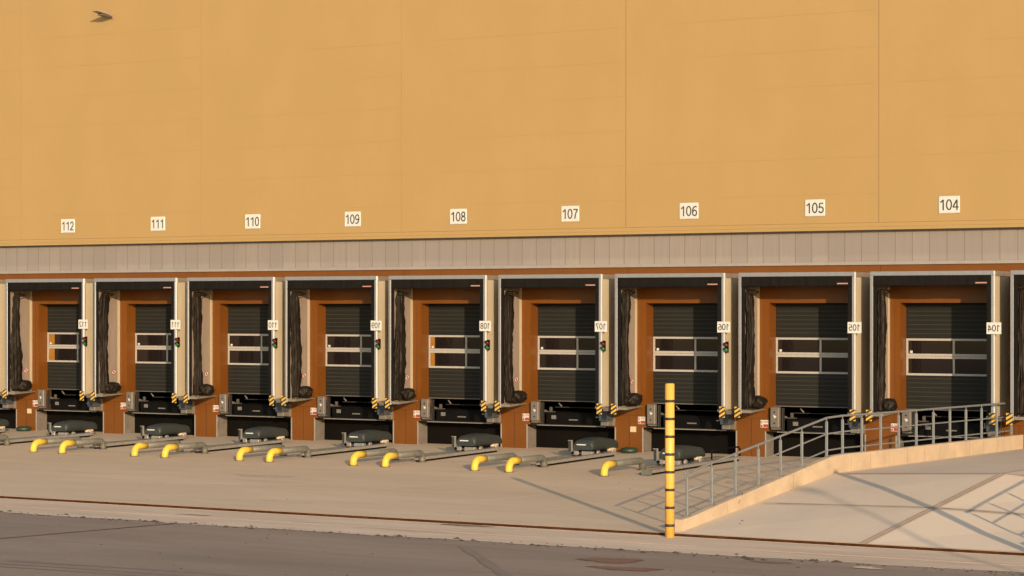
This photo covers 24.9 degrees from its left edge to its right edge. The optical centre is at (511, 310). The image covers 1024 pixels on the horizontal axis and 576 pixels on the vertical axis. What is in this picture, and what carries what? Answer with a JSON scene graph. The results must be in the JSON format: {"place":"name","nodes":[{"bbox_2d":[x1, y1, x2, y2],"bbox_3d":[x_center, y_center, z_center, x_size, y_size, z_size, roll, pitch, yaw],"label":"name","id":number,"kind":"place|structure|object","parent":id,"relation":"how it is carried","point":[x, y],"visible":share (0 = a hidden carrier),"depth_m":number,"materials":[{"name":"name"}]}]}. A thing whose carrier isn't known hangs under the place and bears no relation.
{"place":"outdoors","nodes":[
{"label":"outdoors","id":0,"kind":"place"},
{"bbox_2d":[16,426,30,430],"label":"rubber drum","id":1,"kind":"object","parent":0,"point":[23,428],"visible":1,"depth_m":76.05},
{"bbox_2d":[0,458,1023,575],"bbox_3d":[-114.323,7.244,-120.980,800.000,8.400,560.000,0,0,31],"label":"ground","id":2,"kind":"structure","parent":0,"point":[245,551],"depth_m":41.14,"materials":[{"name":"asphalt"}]},
{"bbox_2d":[0,523,175,538],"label":"tar line","id":3,"kind":"object","parent":2,"relation":"on","point":[90,530],"visible":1,"depth_m":45.78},
{"bbox_2d":[0,546,512,575],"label":"tyre mark","id":4,"kind":"object","parent":2,"relation":"on","point":[493,566],"visible":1,"depth_m":39.68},
{"bbox_2d":[0,428,1019,551],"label":"yard","id":5,"kind":"structure","parent":2,"relation":"on","point":[339,483],"depth_m":55.77,"materials":[{"name":"concrete"}]},
{"bbox_2d":[0,419,9,433],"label":"wheel lock guide","id":6,"kind":"object","parent":5,"relation":"on","point":[4,423],"visible":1,"depth_m":75.39,"materials":[{"name":"metal"}]},
{"bbox_2d":[0,420,97,445],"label":"wheel lock guide","id":7,"kind":"object","parent":5,"relation":"on","point":[71,428],"visible":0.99,"depth_m":72.61,"materials":[{"name":"metal"}]},
{"bbox_2d":[29,436,82,451],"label":"wheel guide","id":8,"kind":"object","parent":5,"relation":"on","point":[36,443],"visible":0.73,"depth_m":67.19,"materials":[{"name":"metal"}]},
{"bbox_2d":[59,423,190,453],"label":"wheel lock guide","id":9,"kind":"object","parent":5,"relation":"on","point":[158,432],"visible":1,"depth_m":70.53,"materials":[{"name":"painted steel"},{"name":"galvanised steel"}]},
{"bbox_2d":[131,440,182,456],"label":"wheel guide","id":10,"kind":"object","parent":5,"relation":"on","point":[143,445],"visible":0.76,"depth_m":65.27,"materials":[{"name":"metal"}]},
{"bbox_2d":[160,426,288,457],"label":"wheel lock guide","id":11,"kind":"object","parent":5,"relation":"on","point":[262,435],"visible":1,"depth_m":68.58,"materials":[{"name":"painted steel"},{"name":"galvanised steel"}]},
{"bbox_2d":[235,444,287,460],"bbox_3d":[-6.865,3.885,63.734,0.260,0.392,2.250,0,0,31],"label":"wheel guide","id":12,"kind":"object","parent":5,"relation":"on","point":[242,451],"visible":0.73,"depth_m":63.36,"materials":[{"name":"metal"}]},
{"bbox_2d":[234,474,296,476],"bbox_3d":[-6.179,4.107,57.852,1.944,0.009,0.591,0,0,31],"label":"yard stain","id":13,"kind":"object","parent":5,"relation":"on","point":[264,475],"visible":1,"depth_m":57.92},
{"bbox_2d":[265,430,391,461],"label":"wheel lock guide","id":14,"kind":"object","parent":5,"relation":"on","point":[361,439],"visible":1,"depth_m":66.60,"materials":[{"name":"painted steel"},{"name":"galvanised steel"}]},
{"bbox_2d":[29,471,664,521],"bbox_3d":[-3.453,4.139,53.932,16.890,0.119,7.926,0,0,31],"label":"yard mark","id":15,"kind":"object","parent":5,"relation":"on","point":[408,486],"visible":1,"depth_m":51.58,"materials":[{"name":"concrete"}]},
{"bbox_2d":[349,448,399,465],"bbox_3d":[-3.651,3.887,61.803,0.260,0.392,2.250,0,0,31],"label":"wheel guide","id":16,"kind":"object","parent":5,"relation":"on","point":[356,455],"visible":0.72,"depth_m":61.44,"materials":[{"name":"metal"}]},
{"bbox_2d":[380,433,501,466],"bbox_3d":[-2.021,3.767,63.426,1.061,0.635,6.828,0,0,28],"label":"wheel lock guide","id":17,"kind":"object","parent":5,"relation":"on","point":[475,443],"visible":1,"depth_m":64.73,"materials":[{"name":"painted steel"},{"name":"galvanised steel"}]},
{"bbox_2d":[470,453,519,470],"bbox_3d":[-0.436,3.889,59.872,0.260,0.392,2.250,0,0,31],"label":"wheel guide","id":18,"kind":"object","parent":5,"relation":"on","point":[477,460],"visible":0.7,"depth_m":59.51,"materials":[{"name":"metal"}]},
{"bbox_2d":[504,437,617,472],"bbox_3d":[1.194,3.768,61.495,1.061,0.635,6.828,0,0,28],"label":"wheel lock guide","id":19,"kind":"object","parent":5,"relation":"on","point":[589,448],"visible":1,"depth_m":62.82,"materials":[{"name":"metal"}]},
{"bbox_2d":[599,457,646,475],"bbox_3d":[2.778,3.890,57.940,0.260,0.392,2.250,0,0,31],"label":"wheel guide","id":20,"kind":"object","parent":5,"relation":"on","point":[607,465],"visible":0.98,"depth_m":57.69,"materials":[{"name":"metal"}]},
{"bbox_2d":[639,445,740,475],"bbox_3d":[4.547,3.750,59.893,1.020,0.596,6.080,0,0,31],"label":"wheel lock guide","id":21,"kind":"object","parent":5,"relation":"on","point":[685,456],"visible":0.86,"depth_m":59.28,"materials":[{"name":"metal"}]},
{"bbox_2d":[726,481,762,484],"bbox_3d":[5.459,4.060,54.952,0.982,0.016,1.048,0,0,31],"label":"yard stain","id":22,"kind":"object","parent":5,"relation":"on","point":[741,482],"visible":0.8,"depth_m":54.96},
{"bbox_2d":[675,435,1022,531],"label":"ramp wall","id":23,"kind":"structure","parent":5,"relation":"on","point":[821,468],"depth_m":50.35,"materials":[{"name":"concrete"}]},
{"bbox_2d":[683,402,1014,515],"bbox_3d":[8.052,3.102,51.776,0.117,1.692,17.196,0,0,33],"label":"handrail","id":24,"kind":"object","parent":23,"relation":"on","point":[880,444],"visible":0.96,"depth_m":50.48,"materials":[{"name":"metal"}]},
{"bbox_2d":[677,449,1023,551],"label":"ramp","id":25,"kind":"structure","parent":5,"relation":"on","point":[943,529],"depth_m":45.22,"materials":[{"name":"concrete"}]},
{"bbox_2d":[761,470,1023,542],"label":"ramp joint","id":26,"kind":"object","parent":25,"relation":"on","point":[929,509],"visible":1,"depth_m":45.35,"materials":[{"name":"concrete"}]},
{"bbox_2d":[0,0,1023,456],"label":"warehouse","id":27,"kind":"structure","parent":2,"relation":"on","point":[510,126],"depth_m":66.82,"materials":[{"name":"brown"}]},
{"bbox_2d":[0,280,5,395],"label":"dock shelter","id":28,"kind":"object","parent":27,"relation":"attached to","point":[2,334],"visible":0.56,"depth_m":76.01,"materials":[{"name":"beige"}]},
{"bbox_2d":[1,395,15,407],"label":"dock bumper","id":29,"kind":"object","parent":27,"relation":"attached to","point":[9,401],"visible":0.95,"depth_m":76.57,"materials":[{"name":"grey rubber"}]},
{"bbox_2d":[38,390,49,409],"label":"control box","id":30,"kind":"object","parent":27,"relation":"attached to","point":[41,398],"visible":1,"depth_m":76.09,"materials":[{"name":"paint"}]},
{"bbox_2d":[3,279,95,400],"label":"dock shelter","id":31,"kind":"object","parent":27,"relation":"attached to","point":[18,336],"visible":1,"depth_m":75.46,"materials":[{"name":"beige"}]},
{"bbox_2d":[78,320,87,328],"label":"mirrored number sign","id":32,"kind":"object","parent":31,"relation":"attached to","point":[82,324],"visible":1,"depth_m":73.77,"materials":[{"name":"grey"}]},
{"bbox_2d":[47,304,78,389],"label":"door","id":33,"kind":"structure","parent":27,"relation":"in","point":[63,331],"depth_m":76.34,"materials":[{"name":"grey"}]},
{"bbox_2d":[61,219,74,232],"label":"number sign","id":34,"kind":"object","parent":27,"relation":"attached to","point":[67,225],"visible":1,"depth_m":75.46,"materials":[{"name":"grey"}]},
{"bbox_2d":[39,391,146,410],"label":"dock leveller","id":35,"kind":"object","parent":27,"relation":"on","point":[73,404],"visible":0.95,"depth_m":75.78,"materials":[{"name":"paint"}]},
{"bbox_2d":[86,397,102,410],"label":"dock bumper","id":36,"kind":"object","parent":27,"relation":"attached to","point":[96,404],"visible":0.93,"depth_m":74.64,"materials":[{"name":"metal"}]},
{"bbox_2d":[92,10,113,18],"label":"wall lamp","id":37,"kind":"object","parent":27,"relation":"attached to","point":[109,15],"visible":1,"depth_m":74.17,"materials":[{"name":"brown"}]},
{"bbox_2d":[126,392,138,411],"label":"control box","id":38,"kind":"object","parent":27,"relation":"attached to","point":[132,401],"visible":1,"depth_m":74.17,"materials":[{"name":"paint"}]},
{"bbox_2d":[91,278,186,402],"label":"dock shelter","id":39,"kind":"object","parent":27,"relation":"attached to","point":[106,336],"visible":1,"depth_m":73.50,"materials":[{"name":"beige"}]},
{"bbox_2d":[171,320,179,328],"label":"mirrored number sign","id":40,"kind":"object","parent":39,"relation":"attached to","point":[175,324],"visible":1,"depth_m":71.84,"materials":[{"name":"grey"}]},
{"bbox_2d":[135,304,170,391],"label":"door","id":41,"kind":"structure","parent":27,"relation":"in","point":[153,321],"depth_m":74.37,"materials":[{"name":"grey"}]},
{"bbox_2d":[151,216,164,230],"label":"number sign","id":42,"kind":"object","parent":27,"relation":"attached to","point":[157,223],"visible":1,"depth_m":73.52,"materials":[{"name":"grey"}]},
{"bbox_2d":[135,393,235,413],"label":"dock leveller","id":43,"kind":"object","parent":27,"relation":"on","point":[163,406],"visible":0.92,"depth_m":73.86,"materials":[{"name":"paint"}]},
{"bbox_2d":[178,399,194,413],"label":"dock bumper","id":44,"kind":"object","parent":27,"relation":"attached to","point":[188,407],"visible":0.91,"depth_m":72.70,"materials":[{"name":"grey rubber"}]},
{"bbox_2d":[219,394,231,414],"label":"control box","id":45,"kind":"object","parent":27,"relation":"attached to","point":[223,403],"visible":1,"depth_m":72.24,"materials":[{"name":"paint"}]},
{"bbox_2d":[184,277,284,405],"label":"dock shelter","id":46,"kind":"object","parent":27,"relation":"attached to","point":[199,338],"visible":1,"depth_m":71.46,"materials":[{"name":"beige"}]},
{"bbox_2d":[268,320,277,329],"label":"mirrored number sign","id":47,"kind":"object","parent":46,"relation":"attached to","point":[272,324],"visible":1,"depth_m":69.91,"materials":[{"name":"grey"}]},
{"bbox_2d":[228,304,267,393],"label":"door","id":48,"kind":"structure","parent":27,"relation":"in","point":[247,323],"depth_m":72.42,"materials":[{"name":"grey"}]},
{"bbox_2d":[245,214,259,228],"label":"number sign","id":49,"kind":"object","parent":27,"relation":"attached to","point":[252,221],"visible":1,"depth_m":71.59,"materials":[{"name":"grey"}]},
{"bbox_2d":[220,395,331,416],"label":"dock leveller","id":50,"kind":"object","parent":27,"relation":"on","point":[254,409],"visible":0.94,"depth_m":71.93,"materials":[{"name":"paint"}]},
{"bbox_2d":[274,402,290,415],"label":"dock bumper","id":51,"kind":"object","parent":27,"relation":"attached to","point":[280,409],"visible":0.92,"depth_m":70.76,"materials":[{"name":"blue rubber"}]},
{"bbox_2d":[317,396,329,417],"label":"control box","id":52,"kind":"object","parent":27,"relation":"attached to","point":[321,405],"visible":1,"depth_m":70.30,"materials":[{"name":"paint"}]},
{"bbox_2d":[282,276,388,407],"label":"dock shelter","id":53,"kind":"object","parent":27,"relation":"attached to","point":[297,340],"visible":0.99,"depth_m":69.42,"materials":[{"name":"beige"}]},
{"bbox_2d":[371,321,381,329],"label":"mirrored number sign","id":54,"kind":"object","parent":53,"relation":"attached to","point":[376,325],"visible":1,"depth_m":67.97,"materials":[{"name":"grey"}]},
{"bbox_2d":[325,304,370,396],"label":"door","id":55,"kind":"structure","parent":27,"relation":"in","point":[348,326],"depth_m":70.46,"materials":[{"name":"grey"}]},
{"bbox_2d":[318,398,387,419],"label":"dock leveller","id":56,"kind":"object","parent":27,"relation":"on","point":[362,411],"visible":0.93,"depth_m":69.99,"materials":[{"name":"paint"}]},
{"bbox_2d":[345,211,360,226],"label":"number sign","id":57,"kind":"object","parent":27,"relation":"attached to","point":[352,219],"visible":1,"depth_m":69.66,"materials":[{"name":"grey"}]},
{"bbox_2d":[375,405,392,418],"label":"dock bumper","id":58,"kind":"object","parent":27,"relation":"attached to","point":[382,411],"visible":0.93,"depth_m":68.82,"materials":[{"name":"blue rubber"}]},
{"bbox_2d":[421,399,433,420],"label":"control box","id":59,"kind":"object","parent":27,"relation":"attached to","point":[425,408],"visible":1,"depth_m":68.36,"materials":[{"name":"paint"}]},
{"bbox_2d":[385,275,497,410],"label":"dock shelter","id":60,"kind":"object","parent":27,"relation":"attached to","point":[401,390],"visible":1,"depth_m":67.38,"materials":[{"name":"beige"}]},
{"bbox_2d":[479,321,490,330],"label":"mirrored number sign","id":61,"kind":"object","parent":60,"relation":"attached to","point":[484,325],"visible":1,"depth_m":66.05,"materials":[{"name":"grey"}]},
{"bbox_2d":[429,303,479,398],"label":"door","id":62,"kind":"structure","parent":27,"relation":"in","point":[454,333],"depth_m":68.50,"materials":[{"name":"grey"}]},
{"bbox_2d":[450,209,466,223],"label":"number sign","id":63,"kind":"object","parent":27,"relation":"attached to","point":[458,216],"visible":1,"depth_m":67.73,"materials":[{"name":"grey"}]},
{"bbox_2d":[422,400,495,422],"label":"dock leveller","id":64,"kind":"object","parent":27,"relation":"on","point":[473,414],"visible":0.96,"depth_m":68.08,"materials":[{"name":"paint"}]},
{"bbox_2d":[483,407,500,422],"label":"dock bumper","id":65,"kind":"object","parent":27,"relation":"attached to","point":[492,415],"visible":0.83,"depth_m":66.88,"materials":[{"name":"blue rubber"}]},
{"bbox_2d":[523,413,529,420],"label":"safety sign","id":66,"kind":"object","parent":27,"relation":"attached to","point":[526,417],"visible":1,"depth_m":66.72,"materials":[{"name":"white"}]},
{"bbox_2d":[531,401,543,423],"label":"control box","id":67,"kind":"object","parent":27,"relation":"attached to","point":[535,411],"visible":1,"depth_m":66.43,"materials":[{"name":"paint"}]},
{"bbox_2d":[495,274,614,413],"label":"dock shelter","id":68,"kind":"object","parent":27,"relation":"attached to","point":[511,393],"visible":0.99,"depth_m":65.26,"materials":[{"name":"black"}]},
{"bbox_2d":[595,321,606,331],"bbox_3d":[2.453,0.431,64.118,0.380,0.290,0.015,0,0,31],"label":"mirrored number sign","id":69,"kind":"object","parent":68,"relation":"attached to","point":[600,326],"visible":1,"depth_m":64.11,"materials":[{"name":"grey"}]},
{"bbox_2d":[600,341,605,351],"bbox_3d":[2.524,0.971,64.087,0.134,0.300,0.155,0,0,31],"label":"traffic light","id":70,"kind":"object","parent":68,"relation":"attached to","point":[603,346],"visible":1,"depth_m":64.06,"materials":[{"name":"paint"}]},
{"bbox_2d":[538,303,594,401],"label":"door","id":71,"kind":"structure","parent":27,"relation":"in","point":[566,331],"depth_m":66.53,"materials":[{"name":"grey"}]},
{"bbox_2d":[562,206,578,221],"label":"number sign","id":72,"kind":"object","parent":27,"relation":"attached to","point":[570,213],"visible":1,"depth_m":65.80,"materials":[{"name":"grey"}]},
{"bbox_2d":[539,403,609,426],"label":"dock leveller","id":73,"kind":"object","parent":27,"relation":"on","point":[581,417],"visible":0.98,"depth_m":66.16,"materials":[{"name":"paint"}]},
{"bbox_2d":[596,410,614,425],"bbox_3d":[2.583,3.006,65.154,0.455,0.440,0.475,0,0,31],"label":"dock bumper","id":74,"kind":"object","parent":27,"relation":"attached to","point":[606,418],"visible":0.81,"depth_m":64.96,"materials":[{"name":"blue rubber"}]},
{"bbox_2d":[638,417,645,423],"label":"safety sign","id":75,"kind":"object","parent":27,"relation":"attached to","point":[641,420],"visible":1,"depth_m":64.80,"materials":[{"name":"white"}]},
{"bbox_2d":[647,404,660,427],"bbox_3d":[3.939,2.920,64.580,0.310,0.655,0.272,0,0,31],"label":"control box","id":76,"kind":"object","parent":27,"relation":"attached to","point":[651,414],"visible":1,"depth_m":64.52,"materials":[{"name":"paint"}]},
{"bbox_2d":[611,273,737,417],"bbox_3d":[4.560,0.920,63.550,3.565,3.875,1.195,0,0,31],"label":"dock shelter","id":77,"kind":"object","parent":27,"relation":"attached to","point":[627,396],"visible":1,"depth_m":63.18,"materials":[{"name":"black"}]},
{"bbox_2d":[717,322,729,331],"bbox_3d":[5.667,0.433,62.187,0.380,0.290,0.015,0,0,31],"label":"mirrored number sign","id":78,"kind":"object","parent":77,"relation":"attached to","point":[723,326],"visible":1,"depth_m":62.19,"materials":[{"name":"grey"}]},
{"bbox_2d":[723,342,728,352],"bbox_3d":[5.738,0.973,62.156,0.134,0.300,0.155,0,0,31],"label":"traffic light","id":79,"kind":"object","parent":77,"relation":"attached to","point":[726,347],"visible":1,"depth_m":62.12,"materials":[{"name":"paint"}]},
{"bbox_2d":[653,303,717,404],"bbox_3d":[5.076,1.183,64.441,2.590,2.830,0.080,0,0,31],"label":"door","id":80,"kind":"structure","parent":27,"relation":"in","point":[685,335],"depth_m":64.57,"materials":[{"name":"grey"}]},
{"bbox_2d":[647,405,726,429],"bbox_3d":[5.471,2.939,65.101,2.540,0.634,2.400,0,0,31],"label":"dock leveller","id":81,"kind":"object","parent":27,"relation":"on","point":[699,420],"visible":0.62,"depth_m":64.13,"materials":[{"name":"paint"}]},
{"bbox_2d":[680,202,698,218],"bbox_3d":[4.869,-2.748,63.881,0.570,0.450,0.043,0,0,31],"label":"number sign","id":82,"kind":"object","parent":27,"relation":"attached to","point":[689,210],"visible":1,"depth_m":63.86,"materials":[{"name":"grey"}]},
{"bbox_2d":[717,414,735,429],"bbox_3d":[5.798,3.008,63.222,0.455,0.440,0.475,0,0,31],"label":"dock bumper","id":83,"kind":"object","parent":27,"relation":"attached to","point":[728,422],"visible":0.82,"depth_m":63.02,"materials":[{"name":"blue rubber"}]},
{"bbox_2d":[761,420,768,427],"bbox_3d":[6.835,3.056,62.871,0.235,0.205,0.010,0,0,31],"label":"safety sign","id":84,"kind":"object","parent":27,"relation":"attached to","point":[764,423],"visible":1,"depth_m":62.85,"materials":[{"name":"white"}]},
{"bbox_2d":[770,407,784,430],"bbox_3d":[7.153,2.921,62.649,0.310,0.655,0.272,0,0,31],"label":"control box","id":85,"kind":"object","parent":27,"relation":"attached to","point":[775,418],"visible":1,"depth_m":62.58,"materials":[{"name":"paint"}]},
{"bbox_2d":[734,272,869,420],"bbox_3d":[7.775,0.921,61.618,3.565,3.875,1.195,0,0,31],"label":"dock shelter","id":86,"kind":"object","parent":27,"relation":"attached to","point":[751,399],"visible":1,"depth_m":61.17,"materials":[{"name":"black"}]},
{"bbox_2d":[848,322,860,332],"bbox_3d":[8.882,0.434,60.256,0.380,0.290,0.015,0,0,31],"label":"mirrored number sign","id":87,"kind":"object","parent":86,"relation":"attached to","point":[854,327],"visible":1,"depth_m":60.25,"materials":[{"name":"grey"}]},
{"bbox_2d":[776,303,847,407],"bbox_3d":[8.290,1.184,62.510,2.590,2.830,0.080,0,0,31],"label":"door","id":88,"kind":"structure","parent":27,"relation":"in","point":[812,338],"depth_m":62.61,"materials":[{"name":"grey"}]},
{"bbox_2d":[805,199,824,216],"bbox_3d":[8.084,-2.746,61.950,0.570,0.450,0.043,0,0,31],"label":"number sign","id":89,"kind":"object","parent":27,"relation":"attached to","point":[814,207],"visible":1,"depth_m":61.93,"materials":[{"name":"grey"}]},
{"bbox_2d":[775,409,858,433],"bbox_3d":[8.686,2.941,63.170,2.540,0.634,2.400,0,0,31],"label":"dock leveller","id":90,"kind":"object","parent":27,"relation":"on","point":[793,423],"visible":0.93,"depth_m":62.30,"materials":[{"name":"paint"}]},
{"bbox_2d":[847,417,864,432],"bbox_3d":[9.012,3.010,61.291,0.455,0.440,0.475,0,0,31],"label":"dock bumper","id":91,"kind":"object","parent":27,"relation":"attached to","point":[854,425],"visible":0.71,"depth_m":61.07,"materials":[{"name":"blue rubber"}]},
{"bbox_2d":[902,411,915,434],"bbox_3d":[10.368,2.923,60.717,0.310,0.655,0.272,0,0,31],"label":"control box","id":92,"kind":"object","parent":27,"relation":"attached to","point":[906,418],"visible":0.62,"depth_m":60.63,"materials":[{"name":"paint"}]},
{"bbox_2d":[866,270,1009,424],"bbox_3d":[10.989,0.923,59.687,3.565,3.875,1.195,0,0,31],"label":"dock shelter","id":93,"kind":"object","parent":27,"relation":"attached to","point":[996,283],"visible":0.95,"depth_m":59.26,"materials":[{"name":"black"}]},
{"bbox_2d":[987,322,1000,333],"bbox_3d":[12.096,0.436,58.324,0.380,0.290,0.015,0,0,31],"label":"mirrored number sign","id":94,"kind":"object","parent":93,"relation":"attached to","point":[993,327],"visible":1,"depth_m":58.32,"materials":[{"name":"grey"}]},
{"bbox_2d":[901,414,989,437],"bbox_3d":[11.900,2.942,61.238,2.540,0.634,2.400,0,0,31],"label":"dock leveller","id":95,"kind":"object","parent":27,"relation":"on","point":[958,428],"visible":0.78,"depth_m":60.35,"materials":[{"name":"paint"}]},
{"bbox_2d":[906,303,986,410],"bbox_3d":[11.504,1.186,60.578,2.590,2.830,0.080,0,0,31],"label":"door","id":96,"kind":"structure","parent":27,"relation":"in","point":[946,343],"depth_m":60.65,"materials":[{"name":"grey"}]},
{"bbox_2d":[939,196,959,213],"bbox_3d":[11.298,-2.744,60.018,0.570,0.450,0.043,0,0,31],"label":"number sign","id":97,"kind":"object","parent":27,"relation":"attached to","point":[949,204],"visible":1,"depth_m":60.00,"materials":[{"name":"grey"}]},
{"bbox_2d":[983,420,1001,436],"bbox_3d":[12.226,3.011,59.359,0.455,0.440,0.475,0,0,31],"label":"dock bumper","id":98,"kind":"object","parent":27,"relation":"attached to","point":[989,428],"visible":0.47,"depth_m":59.17,"materials":[{"name":"blue rubber"}]},
{"bbox_2d":[1006,270,1023,424],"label":"dock shelter","id":99,"kind":"object","parent":27,"relation":"attached to","point":[1016,345],"visible":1,"depth_m":58.12,"materials":[{"name":"black"}]},
{"bbox_2d":[0,498,1023,571],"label":"concrete strip","id":100,"kind":"object","parent":2,"relation":"on","point":[709,546],"visible":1,"depth_m":44.18,"materials":[{"name":"concrete"}]},
{"bbox_2d":[442,523,491,526],"bbox_3d":[-0.878,4.265,46.155,1.355,0.004,0.281,0,0,31],"label":"drain stain","id":101,"kind":"object","parent":100,"relation":"on","point":[466,525],"visible":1,"depth_m":46.17,"materials":[{"name":"concrete"}]},
{"bbox_2d":[0,495,1023,555],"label":"slot drain","id":102,"kind":"object","parent":100,"relation":"in","point":[565,528],"depth_m":45.53,"materials":[{"name":"metal"}]},
{"bbox_2d":[12,506,1023,565],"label":"strip joint","id":103,"kind":"object","parent":100,"relation":"on","point":[566,538],"visible":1,"depth_m":43.53,"materials":[{"name":"concrete"}]},
{"bbox_2d":[665,383,674,537],"bbox_3d":[2.977,2.846,43.850,0.184,2.950,0.184,0,0,31],"label":"bollard","id":104,"kind":"object","parent":100,"relation":"on","point":[669,461],"visible":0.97,"depth_m":43.78,"materials":[{"name":"yellow metal"}]},
{"bbox_2d":[574,557,640,562],"bbox_3d":[1.651,4.323,40.340,1.243,0.011,0.743,0,0,31],"label":"road stain","id":105,"kind":"object","parent":2,"relation":"on","point":[613,560],"visible":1,"depth_m":40.26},
{"bbox_2d":[588,566,660,570],"bbox_3d":[1.871,4.336,39.147,1.443,0.008,0.544,0,0,31],"label":"road stain","id":106,"kind":"object","parent":2,"relation":"on","point":[627,568],"visible":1,"depth_m":39.10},
{"bbox_2d":[751,560,789,562],"bbox_3d":[4.435,4.308,39.878,0.790,0.004,0.234,0,0,31],"label":"road stain","id":107,"kind":"object","parent":2,"relation":"on","point":[771,561],"visible":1,"depth_m":39.92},
{"bbox_2d":[851,566,883,568],"bbox_3d":[5.967,4.307,38.971,0.620,0.004,0.285,0,0,31],"label":"road patch","id":108,"kind":"object","parent":2,"relation":"on","point":[865,567],"visible":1,"depth_m":38.99,"materials":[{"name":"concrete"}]},
{"bbox_2d":[620,447,637,452],"bbox_3d":[3.265,3.869,64.653,0.500,0.165,0.500,0,0,31],"label":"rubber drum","id":109,"kind":"object","parent":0,"point":[629,450],"visible":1,"depth_m":64.46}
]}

